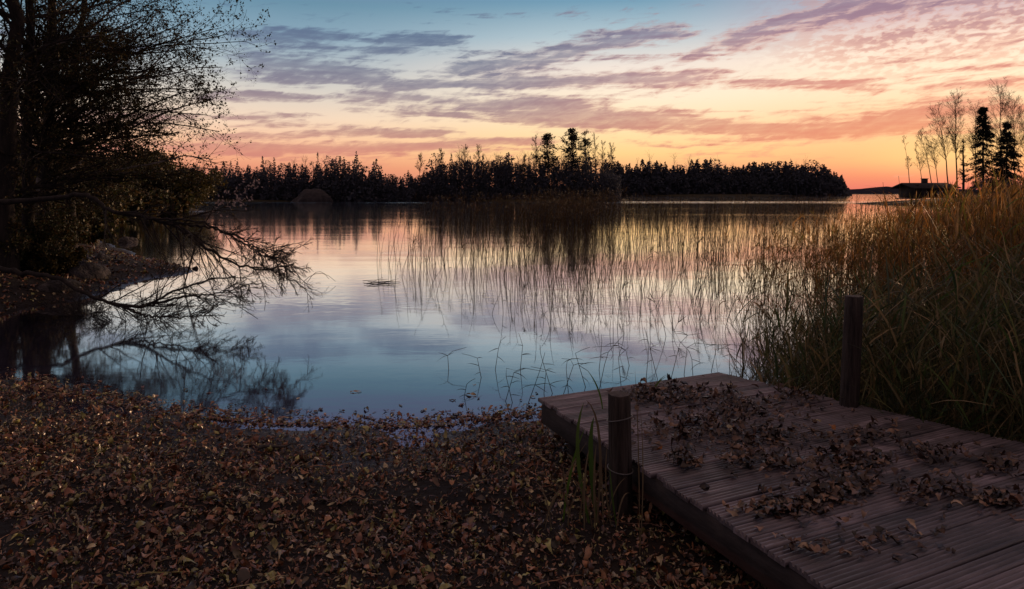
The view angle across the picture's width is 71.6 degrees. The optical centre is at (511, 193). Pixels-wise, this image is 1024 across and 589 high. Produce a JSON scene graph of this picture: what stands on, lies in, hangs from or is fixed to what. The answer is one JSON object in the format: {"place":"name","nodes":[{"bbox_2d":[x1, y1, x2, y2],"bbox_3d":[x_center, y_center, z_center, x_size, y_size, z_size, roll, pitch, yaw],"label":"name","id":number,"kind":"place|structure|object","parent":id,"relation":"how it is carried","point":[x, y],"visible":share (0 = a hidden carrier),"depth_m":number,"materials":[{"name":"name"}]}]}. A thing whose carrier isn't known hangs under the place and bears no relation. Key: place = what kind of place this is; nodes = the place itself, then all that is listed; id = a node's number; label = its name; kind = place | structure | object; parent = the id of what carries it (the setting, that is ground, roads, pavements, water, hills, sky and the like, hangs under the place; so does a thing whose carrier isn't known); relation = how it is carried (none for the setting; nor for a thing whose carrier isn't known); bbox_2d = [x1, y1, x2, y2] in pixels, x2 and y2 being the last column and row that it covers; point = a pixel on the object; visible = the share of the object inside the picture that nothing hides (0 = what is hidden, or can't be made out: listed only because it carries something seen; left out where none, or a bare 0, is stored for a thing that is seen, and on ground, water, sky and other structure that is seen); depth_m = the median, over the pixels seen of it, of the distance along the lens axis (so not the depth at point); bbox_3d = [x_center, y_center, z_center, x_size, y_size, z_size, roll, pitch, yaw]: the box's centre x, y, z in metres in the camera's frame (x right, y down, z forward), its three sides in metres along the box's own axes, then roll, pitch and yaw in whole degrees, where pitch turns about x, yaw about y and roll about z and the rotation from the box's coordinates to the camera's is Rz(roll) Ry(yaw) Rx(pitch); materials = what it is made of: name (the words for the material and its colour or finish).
{"place":"outdoors","nodes":[
{"label":"outdoors","id":0,"kind":"place"},
{"bbox_2d":[205,197,289,200],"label":"shore terrain","id":1,"kind":"structure","parent":0,"point":[220,199],"depth_m":190.28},
{"bbox_2d":[181,151,415,200],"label":"conifer forest","id":2,"kind":"object","parent":1,"relation":"on","point":[321,175],"visible":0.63,"depth_m":193.75,"materials":[{"name":"plant"}]},
{"bbox_2d":[206,177,411,200],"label":"shore undergrowth","id":3,"kind":"object","parent":1,"relation":"on","point":[407,198],"visible":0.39,"depth_m":191.97,"materials":[{"name":"plant"}]},
{"bbox_2d":[291,189,332,201],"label":"rock outcrop","id":4,"kind":"object","parent":1,"relation":"on","point":[312,195],"visible":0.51,"depth_m":183.29,"materials":[{"name":"stone"}]},
{"bbox_2d":[0,194,1019,447],"bbox_3d":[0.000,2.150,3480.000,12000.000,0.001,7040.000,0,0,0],"label":"lake water","id":5,"kind":"structure","parent":0,"point":[382,346],"depth_m":11.91,"materials":[{"name":"blue liquid"}]},
{"bbox_2d":[47,279,215,325],"bbox_3d":[-6.376,1.991,12.142,2.555,1.021,2.065,0,0,0],"label":"bare bush","id":6,"kind":"object","parent":5,"relation":"in","point":[141,312],"visible":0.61,"depth_m":11.99,"materials":[{"name":"black plant"}]},
{"bbox_2d":[184,179,262,286],"bbox_3d":[-6.530,0.896,16.061,1.767,2.615,0.385,0,0,7],"label":"sapling","id":7,"kind":"object","parent":5,"relation":"in","point":[223,201],"visible":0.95,"depth_m":15.99,"materials":[{"name":"brown plant"}]},
{"bbox_2d":[22,373,541,428],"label":"fallen leaves","id":8,"kind":"object","parent":5,"relation":"on","point":[325,424],"depth_m":6.88,"materials":[{"name":"brown plant"}]},
{"bbox_2d":[363,278,399,283],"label":"broken reeds","id":9,"kind":"object","parent":5,"relation":"on","point":[370,281],"visible":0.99,"depth_m":16.97,"materials":[{"name":"plant"}]},
{"bbox_2d":[669,331,701,377],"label":"reed stalk","id":10,"kind":"object","parent":5,"relation":"in","point":[679,345],"visible":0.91,"depth_m":8.29,"materials":[{"name":"plant"}]},
{"bbox_2d":[377,186,1022,297],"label":"reed bed","id":11,"kind":"object","parent":5,"relation":"in","point":[565,218],"visible":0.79,"depth_m":30.95,"materials":[{"name":"brown plant"}]},
{"bbox_2d":[0,208,1020,588],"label":"shore ground","id":12,"kind":"structure","parent":0,"point":[120,272],"depth_m":4.58,"materials":[{"name":"soil"}]},
{"bbox_2d":[0,188,84,268],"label":"leafy bush","id":13,"kind":"object","parent":12,"relation":"on","point":[51,231],"visible":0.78,"depth_m":16.12,"materials":[{"name":"green plant"}]},
{"bbox_2d":[15,138,91,215],"bbox_3d":[-21.988,-0.470,29.973,7.245,4.186,7.622,0,0,0],"label":"leafy bush","id":14,"kind":"object","parent":12,"relation":"on","point":[20,194],"visible":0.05,"depth_m":29.72,"materials":[{"name":"black plant"}]},
{"bbox_2d":[20,233,89,274],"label":"leafy bush","id":15,"kind":"object","parent":12,"relation":"on","point":[48,264],"visible":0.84,"depth_m":16.23,"materials":[{"name":"green plant"}]},
{"bbox_2d":[16,204,94,246],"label":"leafy bush","id":16,"kind":"object","parent":12,"relation":"on","point":[79,235],"visible":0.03,"depth_m":20.61,"materials":[{"name":"green plant"}]},
{"bbox_2d":[36,279,80,291],"bbox_3d":[-9.417,1.938,14.700,0.682,0.337,0.850,0,0,0],"label":"boulder","id":17,"kind":"object","parent":12,"relation":"on","point":[45,288],"visible":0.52,"depth_m":14.48,"materials":[{"name":"stone"}]},
{"bbox_2d":[17,129,116,206],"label":"dark tree","id":18,"kind":"object","parent":12,"relation":"on","point":[84,145],"visible":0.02,"depth_m":44.28,"materials":[{"name":"black plant"}]},
{"bbox_2d":[11,274,128,321],"bbox_3d":[-7.567,1.881,12.611,1.628,0.883,1.783,0,0,-8],"label":"bare bush","id":19,"kind":"object","parent":12,"relation":"on","point":[68,307],"visible":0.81,"depth_m":12.38,"materials":[{"name":"black plant"}]},
{"bbox_2d":[0,0,157,273],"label":"alder tree","id":20,"kind":"object","parent":12,"relation":"on","point":[16,30],"visible":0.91,"depth_m":15.46,"materials":[{"name":"black plant"}]},
{"bbox_2d":[64,261,110,278],"bbox_3d":[-10.192,1.953,16.854,0.966,0.677,1.083,0,0,0],"label":"boulder","id":21,"kind":"object","parent":12,"relation":"on","point":[84,270],"visible":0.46,"depth_m":16.72,"materials":[{"name":"stone"}]},
{"bbox_2d":[64,216,114,245],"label":"leafy bush","id":22,"kind":"object","parent":12,"relation":"on","point":[91,225],"visible":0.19,"depth_m":24.83,"materials":[{"name":"green plant"}]},
{"bbox_2d":[0,243,187,312],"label":"leaf litter","id":23,"kind":"object","parent":12,"relation":"on","point":[91,260],"visible":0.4,"depth_m":17.48,"materials":[{"name":"plant"}]},
{"bbox_2d":[0,0,173,261],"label":"alder tree","id":24,"kind":"object","parent":23,"relation":"on","point":[26,181],"visible":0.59,"depth_m":16.50,"materials":[{"name":"black plant"}]},
{"bbox_2d":[0,237,267,332],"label":"overhanging limb","id":25,"kind":"object","parent":24,"relation":"attached to","point":[204,307],"visible":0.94,"depth_m":11.53,"materials":[{"name":"brown plant"}]},
{"bbox_2d":[0,192,322,317],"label":"overhanging limb","id":26,"kind":"object","parent":24,"relation":"attached to","point":[281,257],"visible":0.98,"depth_m":11.39,"materials":[{"name":"brown plant"}]},
{"bbox_2d":[1,0,203,247],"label":"alder tree","id":27,"kind":"object","parent":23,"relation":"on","point":[76,245],"visible":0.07,"depth_m":20.35,"materials":[{"name":"black plant"}]},
{"bbox_2d":[54,168,140,215],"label":"leafy bush","id":28,"kind":"object","parent":12,"relation":"on","point":[121,193],"visible":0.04,"depth_m":39.29,"materials":[{"name":"green plant"}]},
{"bbox_2d":[76,197,123,230],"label":"leafy bush","id":29,"kind":"object","parent":12,"relation":"on","point":[112,217],"visible":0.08,"depth_m":39.75,"materials":[{"name":"green plant"}]},
{"bbox_2d":[95,253,111,259],"bbox_3d":[-10.976,1.887,18.946,0.673,0.601,0.679,0,0,35],"label":"boulder","id":30,"kind":"object","parent":12,"relation":"on","point":[100,255],"visible":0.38,"depth_m":18.80,"materials":[{"name":"stone"}]},
{"bbox_2d":[78,183,148,222],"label":"leafy bush","id":31,"kind":"object","parent":12,"relation":"on","point":[139,205],"visible":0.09,"depth_m":51.86,"materials":[{"name":"green plant"}]},
{"bbox_2d":[111,259,129,263],"bbox_3d":[-10.442,2.024,18.901,0.629,0.546,0.620,0,0,0],"label":"boulder","id":32,"kind":"object","parent":12,"relation":"on","point":[123,260],"visible":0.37,"depth_m":18.79,"materials":[{"name":"stone"}]},
{"bbox_2d":[80,154,164,193],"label":"leafy bush","id":33,"kind":"object","parent":12,"relation":"on","point":[127,183],"visible":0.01,"depth_m":61.92,"materials":[{"name":"green plant"}]},
{"bbox_2d":[117,236,138,242],"bbox_3d":[-16.915,2.162,31.246,0.950,0.552,0.777,0,0,21],"label":"boulder","id":34,"kind":"object","parent":12,"relation":"on","point":[124,239],"visible":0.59,"depth_m":31.01,"materials":[{"name":"stone"}]},
{"bbox_2d":[88,148,185,191],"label":"leafy bush","id":35,"kind":"object","parent":12,"relation":"on","point":[143,187],"visible":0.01,"depth_m":78.30,"materials":[{"name":"green plant"}]},
{"bbox_2d":[0,0,275,233],"bbox_3d":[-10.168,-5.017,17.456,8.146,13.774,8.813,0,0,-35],"label":"alder tree","id":36,"kind":"object","parent":12,"relation":"on","point":[83,152],"visible":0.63,"depth_m":17.27,"materials":[{"name":"black plant"}]},
{"bbox_2d":[129,188,168,215],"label":"leafy bush","id":37,"kind":"object","parent":12,"relation":"on","point":[155,192],"visible":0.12,"depth_m":65.62,"materials":[{"name":"green plant"}]},
{"bbox_2d":[125,152,184,190],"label":"leafy bush","id":38,"kind":"object","parent":12,"relation":"on","point":[179,158],"depth_m":82.65,"materials":[{"name":"green plant"}]},
{"bbox_2d":[160,190,195,214],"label":"leafy bush","id":39,"kind":"object","parent":12,"relation":"on","point":[182,200],"visible":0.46,"depth_m":73.43,"materials":[{"name":"green plant"}]},
{"bbox_2d":[140,160,226,211],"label":"leafy bush","id":40,"kind":"object","parent":12,"relation":"on","point":[205,187],"visible":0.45,"depth_m":78.63,"materials":[{"name":"green plant"}]},
{"bbox_2d":[0,367,767,588],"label":"leaf litter","id":41,"kind":"object","parent":12,"relation":"on","point":[242,575],"visible":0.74,"depth_m":4.57,"materials":[{"name":"brown plant"}]},
{"bbox_2d":[69,510,78,533],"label":"fallen twig","id":42,"kind":"object","parent":41,"relation":"on","point":[73,513],"visible":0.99,"depth_m":4.41,"materials":[{"name":"wood"}]},
{"bbox_2d":[205,495,248,505],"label":"fallen twig","id":43,"kind":"object","parent":41,"relation":"on","point":[216,497],"visible":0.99,"depth_m":4.59,"materials":[{"name":"wood"}]},
{"bbox_2d":[258,443,296,449],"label":"fallen twig","id":44,"kind":"object","parent":41,"relation":"on","point":[272,446],"visible":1,"depth_m":5.79,"materials":[{"name":"wood"}]},
{"bbox_2d":[356,513,370,532],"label":"fallen twig","id":45,"kind":"object","parent":41,"relation":"on","point":[360,529],"visible":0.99,"depth_m":4.31,"materials":[{"name":"wood"}]},
{"bbox_2d":[505,368,544,400],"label":"reed stalk","id":46,"kind":"object","parent":12,"relation":"on","point":[520,381],"visible":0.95,"depth_m":7.38,"materials":[{"name":"plant"}]},
{"bbox_2d":[520,353,550,402],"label":"reed stalk","id":47,"kind":"object","parent":12,"relation":"on","point":[535,382],"visible":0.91,"depth_m":7.22,"materials":[{"name":"plant"}]},
{"bbox_2d":[537,370,642,554],"bbox_3d":[0.434,1.503,4.190,0.600,1.032,0.481,0,0,0],"label":"grass tuft","id":48,"kind":"object","parent":12,"relation":"on","point":[582,484],"visible":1,"depth_m":4.30,"materials":[{"name":"green grass blades"}]},
{"bbox_2d":[606,391,632,516],"bbox_3d":[0.689,1.911,4.520,0.177,1.278,0.167,0,0,0],"label":"mooring post","id":49,"kind":"object","parent":12,"relation":"on","point":[618,420],"visible":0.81,"depth_m":4.46,"materials":[{"name":"brown wood"}]},
{"bbox_2d":[394,216,978,335],"bbox_3d":[5.520,1.401,15.364,17.168,1.603,9.980,0,0,0],"label":"reed fringe","id":50,"kind":"object","parent":12,"relation":"on","point":[696,285],"visible":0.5,"depth_m":14.77,"materials":[{"name":"brown plant"}]},
{"bbox_2d":[538,372,1023,588],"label":"jetty","id":51,"kind":"object","parent":12,"relation":"on","point":[987,545],"visible":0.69,"depth_m":4.01,"materials":[{"name":"brown wood"}]},
{"bbox_2d":[725,509,738,516],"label":"fallen leaf","id":52,"kind":"object","parent":51,"relation":"on","point":[733,513],"visible":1,"depth_m":3.75,"materials":[{"name":"brown plant"}]},
{"bbox_2d":[798,542,808,547],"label":"fallen leaf","id":53,"kind":"object","parent":51,"relation":"on","point":[804,543],"visible":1,"depth_m":3.36,"materials":[{"name":"brown plant"}]},
{"bbox_2d":[796,517,810,526],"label":"fallen leaf","id":54,"kind":"object","parent":51,"relation":"on","point":[804,524],"visible":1,"depth_m":3.62,"materials":[{"name":"brown plant"}]},
{"bbox_2d":[586,373,1023,502],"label":"leaf litter","id":55,"kind":"object","parent":51,"relation":"on","point":[815,485],"visible":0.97,"depth_m":4.63,"materials":[{"name":"brown plant"}]},
{"bbox_2d":[809,544,820,552],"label":"fallen leaf","id":56,"kind":"object","parent":51,"relation":"on","point":[816,548],"visible":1,"depth_m":3.32,"materials":[{"name":"brown plant"}]},
{"bbox_2d":[868,535,881,542],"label":"fallen leaf","id":57,"kind":"object","parent":51,"relation":"on","point":[871,537],"visible":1,"depth_m":3.42,"materials":[{"name":"brown plant"}]},
{"bbox_2d":[875,526,884,532],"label":"fallen leaf","id":58,"kind":"object","parent":51,"relation":"on","point":[880,529],"visible":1,"depth_m":3.52,"materials":[{"name":"brown plant"}]},
{"bbox_2d":[906,518,916,528],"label":"fallen leaf","id":59,"kind":"object","parent":51,"relation":"on","point":[911,521],"visible":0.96,"depth_m":3.63,"materials":[{"name":"brown plant"}]},
{"bbox_2d":[1008,495,1021,504],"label":"fallen leaf","id":60,"kind":"object","parent":51,"relation":"on","point":[1014,498],"visible":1,"depth_m":3.84,"materials":[{"name":"brown plant"}]},
{"bbox_2d":[793,244,856,372],"bbox_3d":[3.272,1.351,7.454,0.747,1.628,0.213,0,0,6],"label":"tall reed","id":61,"kind":"object","parent":12,"relation":"on","point":[824,289],"visible":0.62,"depth_m":7.50,"materials":[{"name":"plant"}]},
{"bbox_2d":[839,295,863,407],"bbox_3d":[2.706,1.736,5.713,0.242,1.827,0.149,0,0,-15],"label":"mooring post","id":62,"kind":"object","parent":12,"relation":"on","point":[851,355],"visible":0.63,"depth_m":5.66,"materials":[{"name":"brown wood"}]},
{"bbox_2d":[709,157,1023,358],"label":"reed stand","id":63,"kind":"object","parent":12,"relation":"on","point":[1000,214],"visible":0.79,"depth_m":10.64,"materials":[{"name":"brown plant"}]},
{"bbox_2d":[863,186,912,278],"bbox_3d":[4.492,0.986,8.553,0.611,2.239,0.341,0,0,0],"label":"tall reed","id":64,"kind":"object","parent":12,"relation":"on","point":[886,221],"visible":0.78,"depth_m":8.60,"materials":[{"name":"plant"}]},
{"bbox_2d":[874,176,921,259],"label":"tall reed","id":65,"kind":"object","parent":12,"relation":"on","point":[902,217],"visible":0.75,"depth_m":9.50,"materials":[{"name":"plant"}]},
{"bbox_2d":[895,201,966,365],"bbox_3d":[4.232,1.072,7.225,0.717,1.986,0.422,0,0,-14],"label":"tall reed","id":66,"kind":"object","parent":12,"relation":"on","point":[936,250],"visible":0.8,"depth_m":7.20,"materials":[{"name":"plant"}]},
{"bbox_2d":[926,192,999,301],"bbox_3d":[4.503,1.015,7.072,0.751,2.048,0.214,0,0,0],"label":"tall reed","id":67,"kind":"object","parent":12,"relation":"on","point":[974,229],"visible":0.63,"depth_m":7.00,"materials":[{"name":"plant"}]},
{"bbox_2d":[967,170,1023,332],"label":"tall reed","id":68,"kind":"object","parent":12,"relation":"on","point":[1007,232],"visible":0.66,"depth_m":7.40,"materials":[{"name":"plant"}]},
{"bbox_2d":[0,0,1023,189],"label":"sky","id":69,"kind":"structure","parent":0,"point":[839,85],"materials":[{"name":"multicoloured"}]},
{"bbox_2d":[464,194,625,200],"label":"island terrain","id":70,"kind":"structure","parent":0,"point":[528,199],"depth_m":194.02,"materials":[{"name":"soil"}]},
{"bbox_2d":[411,148,621,200],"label":"mixed woodland","id":71,"kind":"object","parent":70,"relation":"on","point":[505,179],"visible":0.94,"depth_m":196.84,"materials":[{"name":"plant"}]},
{"bbox_2d":[415,151,425,180],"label":"birch tree","id":72,"kind":"object","parent":71,"relation":"on","point":[421,162],"visible":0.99,"depth_m":198.94,"materials":[{"name":"brown plant"}]},
{"bbox_2d":[435,148,445,177],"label":"birch tree","id":73,"kind":"object","parent":71,"relation":"on","point":[440,160],"visible":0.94,"depth_m":199.00,"materials":[{"name":"black plant"}]},
{"bbox_2d":[458,144,469,168],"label":"birch tree","id":74,"kind":"object","parent":71,"relation":"on","point":[463,153],"visible":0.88,"depth_m":198.98,"materials":[{"name":"black plant"}]},
{"bbox_2d":[473,145,486,175],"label":"birch tree","id":75,"kind":"object","parent":71,"relation":"on","point":[478,152],"visible":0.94,"depth_m":199.01,"materials":[{"name":"black plant"}]},
{"bbox_2d":[527,134,540,179],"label":"birch tree","id":76,"kind":"object","parent":71,"relation":"on","point":[537,153],"visible":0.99,"depth_m":198.93,"materials":[{"name":"black plant"}]},
{"bbox_2d":[530,132,560,171],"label":"pine tree","id":77,"kind":"object","parent":71,"relation":"on","point":[546,139],"visible":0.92,"depth_m":199.37,"materials":[{"name":"black plant"}]},
{"bbox_2d":[559,128,582,171],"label":"pine tree","id":78,"kind":"object","parent":71,"relation":"on","point":[572,136],"visible":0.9,"depth_m":201.18,"materials":[{"name":"black plant"}]},
{"bbox_2d":[576,130,596,169],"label":"pine tree","id":79,"kind":"object","parent":71,"relation":"on","point":[587,143],"visible":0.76,"depth_m":204.78,"materials":[{"name":"black plant"}]},
{"bbox_2d":[590,133,600,177],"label":"birch tree","id":80,"kind":"object","parent":71,"relation":"on","point":[596,148],"visible":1,"depth_m":198.92,"materials":[{"name":"black plant"}]},
{"bbox_2d":[597,140,606,170],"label":"birch tree","id":81,"kind":"object","parent":71,"relation":"on","point":[603,162],"visible":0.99,"depth_m":198.89,"materials":[{"name":"brown plant"}]},
{"bbox_2d":[605,143,617,171],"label":"birch tree","id":82,"kind":"object","parent":71,"relation":"on","point":[611,155],"visible":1,"depth_m":199.00,"materials":[{"name":"brown plant"}]},
{"bbox_2d":[348,186,994,193],"bbox_3d":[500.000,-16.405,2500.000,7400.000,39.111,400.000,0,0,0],"label":"distant hills","id":83,"kind":"structure","parent":0,"point":[880,190],"depth_m":2315.47,"materials":[{"name":"black"}]},
{"bbox_2d":[645,193,806,195],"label":"wood terrain","id":84,"kind":"structure","parent":0,"point":[730,194],"depth_m":565.66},
{"bbox_2d":[599,152,851,195],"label":"conifer forest","id":85,"kind":"object","parent":84,"relation":"on","point":[708,171],"visible":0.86,"depth_m":577.51,"materials":[{"name":"plant"}]},
{"bbox_2d":[620,174,847,195],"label":"shore undergrowth","id":86,"kind":"object","parent":84,"relation":"on","point":[769,180],"visible":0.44,"depth_m":573.74,"materials":[{"name":"plant"}]},
{"bbox_2d":[693,215,1023,442],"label":"bank grass","id":87,"kind":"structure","parent":0,"point":[982,351],"depth_m":6.19,"materials":[{"name":"plant"}]},
{"bbox_2d":[902,135,911,182],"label":"birch tree","id":88,"kind":"object","parent":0,"point":[907,160],"visible":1,"depth_m":127.99,"materials":[{"name":"brown plant"}]},
{"bbox_2d":[913,142,923,177],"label":"birch tree","id":89,"kind":"object","parent":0,"point":[918,159],"visible":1,"depth_m":125.97,"materials":[{"name":"brown plant"}]},
{"bbox_2d":[852,196,1023,205],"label":"peninsula terrain","id":90,"kind":"structure","parent":0,"point":[888,202],"depth_m":134.06,"materials":[{"name":"soil"}]},
{"bbox_2d":[914,128,931,182],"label":"birch tree","id":91,"kind":"object","parent":90,"relation":"on","point":[922,150],"visible":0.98,"depth_m":127.98,"materials":[{"name":"brown plant"}]},
{"bbox_2d":[890,178,960,204],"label":"boathouse","id":92,"kind":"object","parent":90,"relation":"on","point":[923,186],"visible":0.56,"depth_m":120.68,"materials":[{"name":"wood"}]},
{"bbox_2d":[921,188,926,197],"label":"door","id":93,"kind":"structure","parent":92,"relation":"in","point":[923,190],"depth_m":119.89,"materials":[{"name":"wood"}]},
{"bbox_2d":[918,128,939,182],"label":"birch tree","id":94,"kind":"object","parent":90,"relation":"on","point":[932,153],"visible":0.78,"depth_m":130.00,"materials":[{"name":"brown plant"}]},
{"bbox_2d":[926,100,957,182],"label":"birch tree","id":95,"kind":"object","parent":90,"relation":"on","point":[941,137],"visible":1,"depth_m":127.78,"materials":[{"name":"brown plant"}]},
{"bbox_2d":[938,87,974,188],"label":"birch tree","id":96,"kind":"object","parent":90,"relation":"on","point":[955,115],"visible":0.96,"depth_m":129.90,"materials":[{"name":"brown plant"}]},
{"bbox_2d":[958,139,968,192],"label":"pine tree","id":97,"kind":"object","parent":90,"relation":"on","point":[963,179],"visible":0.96,"depth_m":130.88,"materials":[{"name":"black plant"}]},
{"bbox_2d":[960,100,988,182],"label":"birch tree","id":98,"kind":"object","parent":90,"relation":"on","point":[972,129],"visible":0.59,"depth_m":140.12,"materials":[{"name":"brown plant"}]},
{"bbox_2d":[960,106,1006,194],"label":"spruce tree","id":99,"kind":"object","parent":90,"relation":"on","point":[983,132],"visible":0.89,"depth_m":131.61,"materials":[{"name":"green plant"}]},
{"bbox_2d":[963,177,1021,203],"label":"shore undergrowth","id":100,"kind":"object","parent":90,"relation":"on","point":[974,192],"visible":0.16,"depth_m":121.37,"materials":[{"name":"plant"}]},
{"bbox_2d":[983,78,1020,166],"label":"birch tree","id":101,"kind":"object","parent":90,"relation":"on","point":[995,116],"visible":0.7,"depth_m":140.04,"materials":[{"name":"brown plant"}]},
{"bbox_2d":[984,121,1023,192],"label":"spruce tree","id":102,"kind":"object","parent":90,"relation":"on","point":[1006,138],"visible":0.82,"depth_m":129.45,"materials":[{"name":"green plant"}]},
{"bbox_2d":[989,92,1022,181],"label":"birch tree","id":103,"kind":"object","parent":90,"relation":"on","point":[1011,118],"visible":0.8,"depth_m":137.90,"materials":[{"name":"brown plant"}]},
{"bbox_2d":[1011,102,1023,154],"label":"birch tree","id":104,"kind":"object","parent":90,"relation":"on","point":[1020,126],"visible":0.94,"depth_m":136.31,"materials":[{"name":"brown plant"}]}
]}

